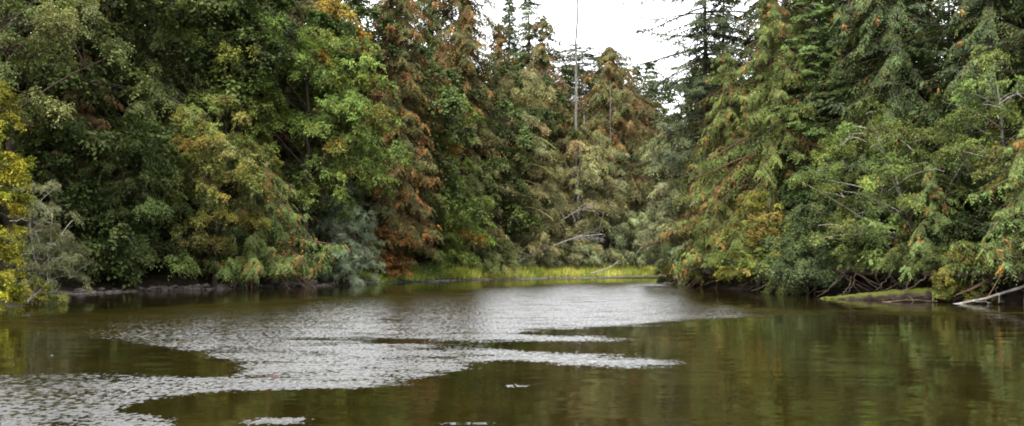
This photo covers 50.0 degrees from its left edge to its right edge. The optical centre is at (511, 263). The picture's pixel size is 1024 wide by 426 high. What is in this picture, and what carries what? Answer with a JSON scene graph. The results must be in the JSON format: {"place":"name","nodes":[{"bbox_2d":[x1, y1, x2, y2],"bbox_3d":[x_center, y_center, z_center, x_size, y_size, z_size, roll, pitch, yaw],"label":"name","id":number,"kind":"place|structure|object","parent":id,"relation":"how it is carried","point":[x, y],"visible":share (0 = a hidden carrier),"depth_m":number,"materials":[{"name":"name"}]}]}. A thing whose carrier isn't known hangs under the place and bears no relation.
{"place":"outdoors","nodes":[
{"label":"outdoors","id":0,"kind":"place"},
{"bbox_2d":[19,0,958,129],"label":"sky","id":1,"kind":"structure","parent":0,"point":[602,24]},
{"bbox_2d":[0,277,1023,425],"bbox_3d":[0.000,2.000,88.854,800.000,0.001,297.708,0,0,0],"label":"river water","id":2,"kind":"structure","parent":0,"point":[628,351],"depth_m":23.41,"materials":[{"name":"liquid"}]},
{"bbox_2d":[954,285,1023,303],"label":"driftwood log","id":3,"kind":"object","parent":2,"relation":"in","point":[1000,293],"visible":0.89,"depth_m":53.89,"materials":[{"name":"grey wood"}]},
{"bbox_2d":[0,254,1023,307],"bbox_3d":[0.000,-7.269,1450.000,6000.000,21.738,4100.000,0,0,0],"label":"ground","id":4,"kind":"structure","parent":0,"point":[155,279],"depth_m":79.15,"materials":[{"name":"soil"}]},
{"bbox_2d":[0,80,39,314],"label":"yellow shrub","id":5,"kind":"object","parent":4,"relation":"on","point":[15,163],"visible":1,"depth_m":42.72,"materials":[{"name":"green plant"}]},
{"bbox_2d":[0,4,45,201],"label":"forest maple","id":6,"kind":"object","parent":4,"relation":"on","point":[5,132],"visible":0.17,"depth_m":66.41,"materials":[{"name":"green plant"}]},
{"bbox_2d":[1,274,68,304],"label":"shrub","id":7,"kind":"object","parent":4,"relation":"on","point":[30,286],"visible":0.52,"depth_m":53.96,"materials":[{"name":"green plant"}]},
{"bbox_2d":[1,180,98,299],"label":"willow shrub","id":8,"kind":"object","parent":4,"relation":"on","point":[44,267],"visible":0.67,"depth_m":61.56,"materials":[{"name":"green plant"}]},
{"bbox_2d":[0,0,136,127],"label":"alder tree","id":9,"kind":"object","parent":4,"relation":"on","point":[32,104],"visible":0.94,"depth_m":45.53,"materials":[{"name":"green plant"}]},
{"bbox_2d":[0,24,144,257],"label":"bigleaf maple","id":10,"kind":"object","parent":4,"relation":"on","point":[21,141],"visible":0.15,"depth_m":84.79,"materials":[{"name":"green plant"}]},
{"bbox_2d":[0,0,166,290],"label":"forest maple","id":11,"kind":"object","parent":4,"relation":"on","point":[67,134],"visible":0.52,"depth_m":77.80,"materials":[{"name":"green plant"}]},
{"bbox_2d":[0,0,176,241],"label":"forest maple","id":12,"kind":"object","parent":4,"relation":"on","point":[119,14],"visible":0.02,"depth_m":85.94,"materials":[{"name":"green plant"}]},
{"bbox_2d":[13,0,168,278],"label":"cedar tree","id":13,"kind":"object","parent":4,"relation":"on","point":[67,97],"visible":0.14,"depth_m":82.88,"materials":[{"name":"green plant"}]},
{"bbox_2d":[15,0,174,238],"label":"fir tree","id":14,"kind":"object","parent":4,"relation":"on","point":[115,91],"visible":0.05,"depth_m":89.17,"materials":[{"name":"green plant"}]},
{"bbox_2d":[83,195,150,278],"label":"understory bush","id":15,"kind":"object","parent":4,"relation":"on","point":[129,204],"visible":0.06,"depth_m":85.90,"materials":[{"name":"green plant"}]},
{"bbox_2d":[38,112,202,287],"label":"bigleaf maple","id":16,"kind":"object","parent":4,"relation":"on","point":[155,183],"visible":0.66,"depth_m":80.45,"materials":[{"name":"green plant"}]},
{"bbox_2d":[111,205,180,274],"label":"understory bush","id":17,"kind":"object","parent":4,"relation":"on","point":[165,270],"visible":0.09,"depth_m":89.90,"materials":[{"name":"green plant"}]},
{"bbox_2d":[0,0,302,273],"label":"forest maple","id":18,"kind":"object","parent":4,"relation":"on","point":[239,74],"visible":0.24,"depth_m":91.15,"materials":[{"name":"green plant"}]},
{"bbox_2d":[86,0,239,269],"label":"hemlock tree","id":19,"kind":"object","parent":4,"relation":"on","point":[154,75],"visible":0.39,"depth_m":90.44,"materials":[{"name":"green plant"}]},
{"bbox_2d":[108,0,282,199],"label":"forest maple","id":20,"kind":"object","parent":4,"relation":"on","point":[198,55],"visible":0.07,"depth_m":94.83,"materials":[{"name":"green plant"}]},
{"bbox_2d":[160,3,263,274],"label":"cedar tree","id":21,"kind":"object","parent":4,"relation":"on","point":[179,55],"visible":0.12,"depth_m":95.30,"materials":[{"name":"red plant"}]},
{"bbox_2d":[155,93,283,285],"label":"bigleaf maple","id":22,"kind":"object","parent":4,"relation":"on","point":[242,168],"visible":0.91,"depth_m":85.80,"materials":[{"name":"green plant"}]},
{"bbox_2d":[147,0,328,204],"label":"bigleaf maple","id":23,"kind":"object","parent":4,"relation":"on","point":[223,57],"visible":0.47,"depth_m":93.82,"materials":[{"name":"green plant"}]},
{"bbox_2d":[67,280,425,293],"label":"shore pebbles","id":24,"kind":"object","parent":4,"relation":"on","point":[121,289],"visible":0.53,"depth_m":83.28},
{"bbox_2d":[159,156,349,288],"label":"cedar tree","id":25,"kind":"object","parent":4,"relation":"on","point":[253,258],"visible":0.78,"depth_m":89.80,"materials":[{"name":"green plant"}]},
{"bbox_2d":[184,0,329,250],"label":"fir tree","id":26,"kind":"object","parent":4,"relation":"on","point":[297,164],"visible":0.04,"depth_m":101.18,"materials":[{"name":"green plant"}]},
{"bbox_2d":[158,0,367,276],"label":"forest maple","id":27,"kind":"object","parent":4,"relation":"on","point":[319,16],"visible":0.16,"depth_m":102.71,"materials":[{"name":"green plant"}]},
{"bbox_2d":[209,24,407,281],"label":"bigleaf maple","id":28,"kind":"object","parent":4,"relation":"on","point":[340,103],"visible":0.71,"depth_m":98.51,"materials":[{"name":"green plant"}]},
{"bbox_2d":[252,0,374,279],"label":"cedar tree","id":29,"kind":"object","parent":4,"relation":"on","point":[296,12],"visible":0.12,"depth_m":105.97,"materials":[{"name":"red plant"}]},
{"bbox_2d":[268,0,372,218],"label":"bigleaf maple","id":30,"kind":"object","parent":4,"relation":"on","point":[338,6],"visible":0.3,"depth_m":111.05,"materials":[{"name":"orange plant"}]},
{"bbox_2d":[253,0,409,278],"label":"forest maple","id":31,"kind":"object","parent":4,"relation":"on","point":[366,12],"visible":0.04,"depth_m":116.73,"materials":[{"name":"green plant"}]},
{"bbox_2d":[274,5,394,262],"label":"fir tree","id":32,"kind":"object","parent":4,"relation":"on","point":[367,204],"visible":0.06,"depth_m":115.44,"materials":[{"name":"green plant"}]},
{"bbox_2d":[295,181,386,285],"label":"willow shrub","id":33,"kind":"object","parent":4,"relation":"on","point":[334,225],"visible":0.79,"depth_m":101.33,"materials":[{"name":"green plant"}]},
{"bbox_2d":[284,35,413,284],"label":"bigleaf maple","id":34,"kind":"object","parent":4,"relation":"on","point":[349,137],"visible":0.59,"depth_m":102.87,"materials":[{"name":"green plant"}]},
{"bbox_2d":[358,225,418,278],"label":"vine maple","id":35,"kind":"object","parent":4,"relation":"on","point":[397,257],"visible":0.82,"depth_m":115.69,"materials":[{"name":"brown plant"}]},
{"bbox_2d":[353,20,451,279],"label":"fir tree","id":36,"kind":"object","parent":4,"relation":"on","point":[425,258],"visible":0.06,"depth_m":126.79,"materials":[{"name":"brown plant"}]},
{"bbox_2d":[351,0,456,271],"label":"cedar tree","id":37,"kind":"object","parent":4,"relation":"on","point":[400,218],"visible":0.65,"depth_m":119.87,"materials":[{"name":"green plant"}]},
{"bbox_2d":[351,265,457,282],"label":"shore grass","id":38,"kind":"structure","parent":4,"relation":"on","point":[417,276],"depth_m":121.92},
{"bbox_2d":[344,1,493,268],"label":"forest maple","id":39,"kind":"object","parent":4,"relation":"on","point":[450,125],"visible":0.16,"depth_m":125.03,"materials":[{"name":"green plant"}]},
{"bbox_2d":[400,0,458,171],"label":"fir tree","id":40,"kind":"object","parent":4,"relation":"on","point":[427,7],"visible":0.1,"depth_m":146.04,"materials":[{"name":"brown plant"}]},
{"bbox_2d":[403,85,497,277],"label":"bigleaf maple","id":41,"kind":"object","parent":4,"relation":"on","point":[462,224],"visible":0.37,"depth_m":129.61,"materials":[{"name":"green plant"}]},
{"bbox_2d":[421,0,512,265],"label":"cedar tree","id":42,"kind":"object","parent":4,"relation":"on","point":[466,43],"visible":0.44,"depth_m":142.69,"materials":[{"name":"green plant"}]},
{"bbox_2d":[440,161,522,278],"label":"alder tree","id":43,"kind":"object","parent":4,"relation":"on","point":[488,256],"visible":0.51,"depth_m":140.84,"materials":[{"name":"green plant"}]},
{"bbox_2d":[420,43,545,256],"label":"forest maple","id":44,"kind":"object","parent":4,"relation":"on","point":[525,136],"visible":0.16,"depth_m":143.69,"materials":[{"name":"green plant"}]},
{"bbox_2d":[477,21,530,227],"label":"cedar tree","id":45,"kind":"object","parent":4,"relation":"on","point":[497,58],"visible":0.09,"depth_m":167.08,"materials":[{"name":"green plant"}]},
{"bbox_2d":[495,0,525,80],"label":"spruce tree","id":46,"kind":"object","parent":4,"relation":"on","point":[509,21],"visible":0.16,"depth_m":189.15,"materials":[{"name":"green plant"}]},
{"bbox_2d":[454,69,567,267],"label":"alder tree","id":47,"kind":"object","parent":4,"relation":"on","point":[539,144],"visible":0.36,"depth_m":147.95,"materials":[{"name":"green plant"}]},
{"bbox_2d":[501,231,553,268],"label":"shrub","id":48,"kind":"object","parent":4,"relation":"on","point":[517,238],"visible":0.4,"depth_m":152.67,"materials":[{"name":"green plant"}]},
{"bbox_2d":[476,58,583,268],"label":"forest maple","id":49,"kind":"object","parent":4,"relation":"on","point":[544,116],"visible":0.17,"depth_m":158.30,"materials":[{"name":"green plant"}]},
{"bbox_2d":[503,0,570,231],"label":"spruce tree","id":50,"kind":"object","parent":4,"relation":"on","point":[527,5],"visible":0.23,"depth_m":181.09,"materials":[{"name":"green plant"}]},
{"bbox_2d":[420,261,660,278],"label":"meadow grass","id":51,"kind":"structure","parent":4,"relation":"on","point":[558,272],"depth_m":153.49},
{"bbox_2d":[511,15,582,217],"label":"cedar tree","id":52,"kind":"object","parent":4,"relation":"on","point":[541,59],"visible":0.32,"depth_m":176.46,"materials":[{"name":"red plant"}]},
{"bbox_2d":[502,150,595,269],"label":"alder tree","id":53,"kind":"object","parent":4,"relation":"on","point":[549,185],"visible":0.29,"depth_m":160.17,"materials":[{"name":"green plant"}]},
{"bbox_2d":[509,59,597,242],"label":"forest maple","id":54,"kind":"object","parent":4,"relation":"on","point":[571,83],"visible":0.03,"depth_m":181.65,"materials":[{"name":"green plant"}]},
{"bbox_2d":[537,236,604,268],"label":"shrub","id":55,"kind":"object","parent":4,"relation":"on","point":[594,258],"visible":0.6,"depth_m":157.39,"materials":[{"name":"green plant"}]},
{"bbox_2d":[548,43,600,204],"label":"fir tree","id":56,"kind":"object","parent":4,"relation":"on","point":[584,55],"visible":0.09,"depth_m":194.90,"materials":[{"name":"green plant"}]},
{"bbox_2d":[565,0,584,264],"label":"bare snag","id":57,"kind":"object","parent":4,"relation":"on","point":[576,105],"visible":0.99,"depth_m":165.84,"materials":[{"name":"grey wood"}]},
{"bbox_2d":[530,125,632,268],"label":"alder tree","id":58,"kind":"object","parent":4,"relation":"on","point":[596,162],"visible":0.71,"depth_m":161.90,"materials":[{"name":"green plant"}]},
{"bbox_2d":[527,44,695,262],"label":"cedar tree","id":59,"kind":"object","parent":4,"relation":"on","point":[621,121],"visible":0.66,"depth_m":172.24,"materials":[{"name":"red plant"}]},
{"bbox_2d":[567,140,658,268],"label":"alder tree","id":60,"kind":"object","parent":4,"relation":"on","point":[618,235],"visible":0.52,"depth_m":167.33,"materials":[{"name":"green plant"}]},
{"bbox_2d":[597,144,676,249],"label":"alder tree","id":61,"kind":"object","parent":4,"relation":"on","point":[633,206],"visible":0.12,"depth_m":177.17,"materials":[{"name":"green plant"}]},
{"bbox_2d":[619,60,682,224],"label":"fir tree","id":62,"kind":"object","parent":4,"relation":"on","point":[649,75],"visible":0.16,"depth_m":206.72,"materials":[{"name":"green plant"}]},
{"bbox_2d":[627,121,712,284],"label":"alder tree","id":63,"kind":"object","parent":4,"relation":"on","point":[666,204],"visible":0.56,"depth_m":102.71,"materials":[{"name":"green plant"}]},
{"bbox_2d":[645,63,735,242],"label":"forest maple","id":64,"kind":"object","parent":4,"relation":"on","point":[676,116],"visible":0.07,"depth_m":206.69,"materials":[{"name":"green plant"}]},
{"bbox_2d":[616,0,787,283],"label":"fir tree","id":65,"kind":"object","parent":4,"relation":"on","point":[705,33],"visible":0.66,"depth_m":102.65,"materials":[{"name":"green plant"}]},
{"bbox_2d":[660,0,752,242],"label":"fir tree","id":66,"kind":"object","parent":4,"relation":"on","point":[717,30],"visible":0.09,"depth_m":110.57,"materials":[{"name":"green plant"}]},
{"bbox_2d":[655,46,765,278],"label":"cedar tree","id":67,"kind":"object","parent":4,"relation":"on","point":[724,111],"visible":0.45,"depth_m":94.10,"materials":[{"name":"green plant"}]},
{"bbox_2d":[694,0,781,279],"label":"fir tree","id":68,"kind":"object","parent":4,"relation":"on","point":[746,23],"visible":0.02,"depth_m":104.05,"materials":[{"name":"green plant"}]},
{"bbox_2d":[689,0,822,201],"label":"fir tree","id":69,"kind":"object","parent":4,"relation":"on","point":[737,37],"visible":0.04,"depth_m":101.71,"materials":[{"name":"green plant"}]},
{"bbox_2d":[680,0,843,256],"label":"cedar tree","id":70,"kind":"object","parent":4,"relation":"on","point":[769,178],"visible":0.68,"depth_m":87.68,"materials":[{"name":"green plant"}]},
{"bbox_2d":[707,0,858,224],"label":"fir tree","id":71,"kind":"object","parent":4,"relation":"on","point":[804,7],"visible":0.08,"depth_m":93.08,"materials":[{"name":"green plant"}]},
{"bbox_2d":[756,0,868,187],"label":"fir tree","id":72,"kind":"object","parent":4,"relation":"on","point":[812,13],"visible":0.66,"depth_m":85.28,"materials":[{"name":"green plant"}]},
{"bbox_2d":[778,0,879,190],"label":"fir tree","id":73,"kind":"object","parent":4,"relation":"on","point":[846,51],"visible":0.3,"depth_m":83.76,"materials":[{"name":"green plant"}]},
{"bbox_2d":[745,0,932,235],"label":"fir tree","id":74,"kind":"object","parent":4,"relation":"on","point":[836,22],"visible":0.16,"depth_m":85.45,"materials":[{"name":"green plant"}]},
{"bbox_2d":[792,0,974,223],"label":"fir tree","id":75,"kind":"object","parent":4,"relation":"on","point":[871,54],"visible":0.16,"depth_m":79.04,"materials":[{"name":"green plant"}]},
{"bbox_2d":[819,283,966,300],"bbox_3d":[20.585,1.631,60.181,8.511,1.372,1.206,0,0,39],"label":"mossy log","id":76,"kind":"object","parent":4,"relation":"on","point":[916,293],"visible":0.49,"depth_m":59.45,"materials":[{"name":"plant"}]},
{"bbox_2d":[831,0,963,221],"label":"fir tree","id":77,"kind":"object","parent":4,"relation":"on","point":[892,65],"visible":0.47,"depth_m":74.31,"materials":[{"name":"green plant"}]},
{"bbox_2d":[845,0,952,166],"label":"fir tree","id":78,"kind":"object","parent":4,"relation":"on","point":[886,85],"visible":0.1,"depth_m":78.42,"materials":[{"name":"green plant"}]},
{"bbox_2d":[867,0,954,169],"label":"fir tree","id":79,"kind":"object","parent":4,"relation":"on","point":[922,17],"visible":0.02,"depth_m":83.49,"materials":[{"name":"green plant"}]},
{"bbox_2d":[868,0,1023,213],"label":"fir tree","id":80,"kind":"object","parent":4,"relation":"on","point":[946,53],"visible":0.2,"depth_m":69.88,"materials":[{"name":"green plant"}]},
{"bbox_2d":[900,0,1023,142],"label":"fir tree","id":81,"kind":"object","parent":4,"relation":"on","point":[968,32],"visible":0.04,"depth_m":70.63,"materials":[{"name":"green plant"}]},
{"bbox_2d":[902,0,1023,219],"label":"fir tree","id":82,"kind":"object","parent":4,"relation":"on","point":[982,31],"visible":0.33,"depth_m":66.14,"materials":[{"name":"green plant"}]},
{"bbox_2d":[903,0,1023,173],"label":"fir tree","id":83,"kind":"object","parent":4,"relation":"on","point":[940,36],"visible":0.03,"depth_m":77.87,"materials":[{"name":"green plant"}]},
{"bbox_2d":[927,45,1023,198],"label":"alder tree","id":84,"kind":"object","parent":4,"relation":"on","point":[1007,110],"visible":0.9,"depth_m":60.02,"materials":[{"name":"green plant"}]},
{"bbox_2d":[927,0,1023,213],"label":"fir tree","id":85,"kind":"object","parent":4,"relation":"on","point":[1018,63],"visible":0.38,"depth_m":61.93,"materials":[{"name":"green plant"}]},
{"bbox_2d":[424,275,662,280],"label":"shore gravel","id":86,"kind":"structure","parent":0,"point":[476,278],"depth_m":147.33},
{"bbox_2d":[688,266,1023,283],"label":"river bank","id":87,"kind":"structure","parent":0,"point":[870,274],"depth_m":61.64,"materials":[{"name":"soil"}]},
{"bbox_2d":[655,178,766,288],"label":"cedar tree","id":88,"kind":"object","parent":87,"relation":"on","point":[713,220],"visible":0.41,"depth_m":91.12,"materials":[{"name":"green plant"}]},
{"bbox_2d":[708,189,816,291],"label":"vine maple","id":89,"kind":"object","parent":87,"relation":"on","point":[757,235],"visible":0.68,"depth_m":78.53,"materials":[{"name":"green plant"}]},
{"bbox_2d":[739,187,820,279],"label":"understory bush","id":90,"kind":"object","parent":87,"relation":"on","point":[786,193],"visible":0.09,"depth_m":84.27,"materials":[{"name":"green plant"}]},
{"bbox_2d":[761,273,805,293],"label":"bank plant","id":91,"kind":"object","parent":87,"relation":"on","point":[787,288],"visible":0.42,"depth_m":72.37,"materials":[{"name":"green plant"}]},
{"bbox_2d":[779,185,838,252],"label":"understory bush","id":92,"kind":"object","parent":87,"relation":"on","point":[800,197],"visible":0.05,"depth_m":82.21,"materials":[{"name":"green plant"}]},
{"bbox_2d":[752,202,886,296],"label":"alder shrub","id":93,"kind":"object","parent":87,"relation":"on","point":[799,276],"visible":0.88,"depth_m":68.01,"materials":[{"name":"green plant"}]},
{"bbox_2d":[779,176,893,292],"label":"understory bush","id":94,"kind":"object","parent":87,"relation":"on","point":[852,188],"visible":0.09,"depth_m":72.44,"materials":[{"name":"green plant"}]},
{"bbox_2d":[826,244,869,268],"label":"bank plant","id":95,"kind":"object","parent":87,"relation":"on","point":[837,263],"visible":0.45,"depth_m":65.43,"materials":[{"name":"green plant"}]},
{"bbox_2d":[836,250,864,275],"bbox_3d":[20.206,-0.052,64.556,2.412,1.502,2.111,0,0,9],"label":"bank plant","id":96,"kind":"object","parent":87,"relation":"on","point":[852,258],"visible":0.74,"depth_m":64.35,"materials":[{"name":"green plant"}]},
{"bbox_2d":[858,249,897,275],"bbox_3d":[20.967,-0.071,62.758,2.181,1.552,2.492,0,0,1],"label":"bank plant","id":97,"kind":"object","parent":87,"relation":"on","point":[862,267],"visible":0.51,"depth_m":62.83,"materials":[{"name":"green plant"}]},
{"bbox_2d":[847,174,924,250],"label":"understory bush","id":98,"kind":"object","parent":87,"relation":"on","point":[885,218],"visible":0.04,"depth_m":68.46,"materials":[{"name":"green plant"}]},
{"bbox_2d":[787,95,1000,297],"bbox_3d":[22.680,-3.952,64.984,11.699,12.102,11.797,0,0,-25],"label":"alder tree","id":99,"kind":"object","parent":87,"relation":"on","point":[889,151],"visible":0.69,"depth_m":63.53,"materials":[{"name":"green plant"}]},
{"bbox_2d":[876,242,934,277],"bbox_3d":[21.449,-0.222,59.641,2.758,1.963,3.151,0,0,-28],"label":"bank plant","id":100,"kind":"object","parent":87,"relation":"on","point":[896,252],"visible":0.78,"depth_m":59.51,"materials":[{"name":"green plant"}]},
{"bbox_2d":[858,164,980,290],"bbox_3d":[23.280,-1.777,61.568,8.087,8.089,6.764,0,0,0],"label":"cedar tree","id":101,"kind":"object","parent":87,"relation":"on","point":[933,189],"visible":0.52,"depth_m":61.16,"materials":[{"name":"green plant"}]},
{"bbox_2d":[911,244,953,271],"bbox_3d":[22.885,-0.164,58.909,2.896,1.804,2.535,0,0,39],"label":"bank plant","id":102,"kind":"object","parent":87,"relation":"on","point":[932,250],"visible":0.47,"depth_m":58.82,"materials":[{"name":"green plant"}]},
{"bbox_2d":[886,173,984,249],"bbox_3d":[25.351,-1.850,63.938,7.628,6.932,6.428,0,0,-36],"label":"understory bush","id":103,"kind":"object","parent":87,"relation":"on","point":[928,229],"visible":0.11,"depth_m":62.85,"materials":[{"name":"green plant"}]},
{"bbox_2d":[922,251,953,272],"bbox_3d":[22.652,0.014,58.078,1.858,1.323,2.123,0,0,5],"label":"bank plant","id":104,"kind":"object","parent":87,"relation":"on","point":[935,256],"visible":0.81,"depth_m":57.95,"materials":[{"name":"green plant"}]},
{"bbox_2d":[930,239,999,302],"bbox_3d":[23.581,0.565,56.834,3.485,3.692,3.812,0,0,45],"label":"vine maple","id":105,"kind":"object","parent":87,"relation":"on","point":[955,281],"visible":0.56,"depth_m":56.51,"materials":[{"name":"green plant"}]},
{"bbox_2d":[948,181,1006,240],"bbox_3d":[26.799,-1.590,61.635,7.537,6.088,6.352,0,0,-1],"label":"understory bush","id":106,"kind":"object","parent":87,"relation":"on","point":[964,215],"visible":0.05,"depth_m":61.01,"materials":[{"name":"green plant"}]},
{"bbox_2d":[937,160,1023,259],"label":"understory bush","id":107,"kind":"object","parent":87,"relation":"on","point":[976,231],"visible":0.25,"depth_m":58.62,"materials":[{"name":"green plant"}]},
{"bbox_2d":[946,120,1023,303],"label":"cedar tree","id":108,"kind":"object","parent":87,"relation":"on","point":[1016,168],"visible":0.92,"depth_m":53.57,"materials":[{"name":"green plant"}]},
{"bbox_2d":[979,239,1023,274],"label":"bank plant","id":109,"kind":"object","parent":87,"relation":"on","point":[1017,246],"visible":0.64,"depth_m":52.74,"materials":[{"name":"green plant"}]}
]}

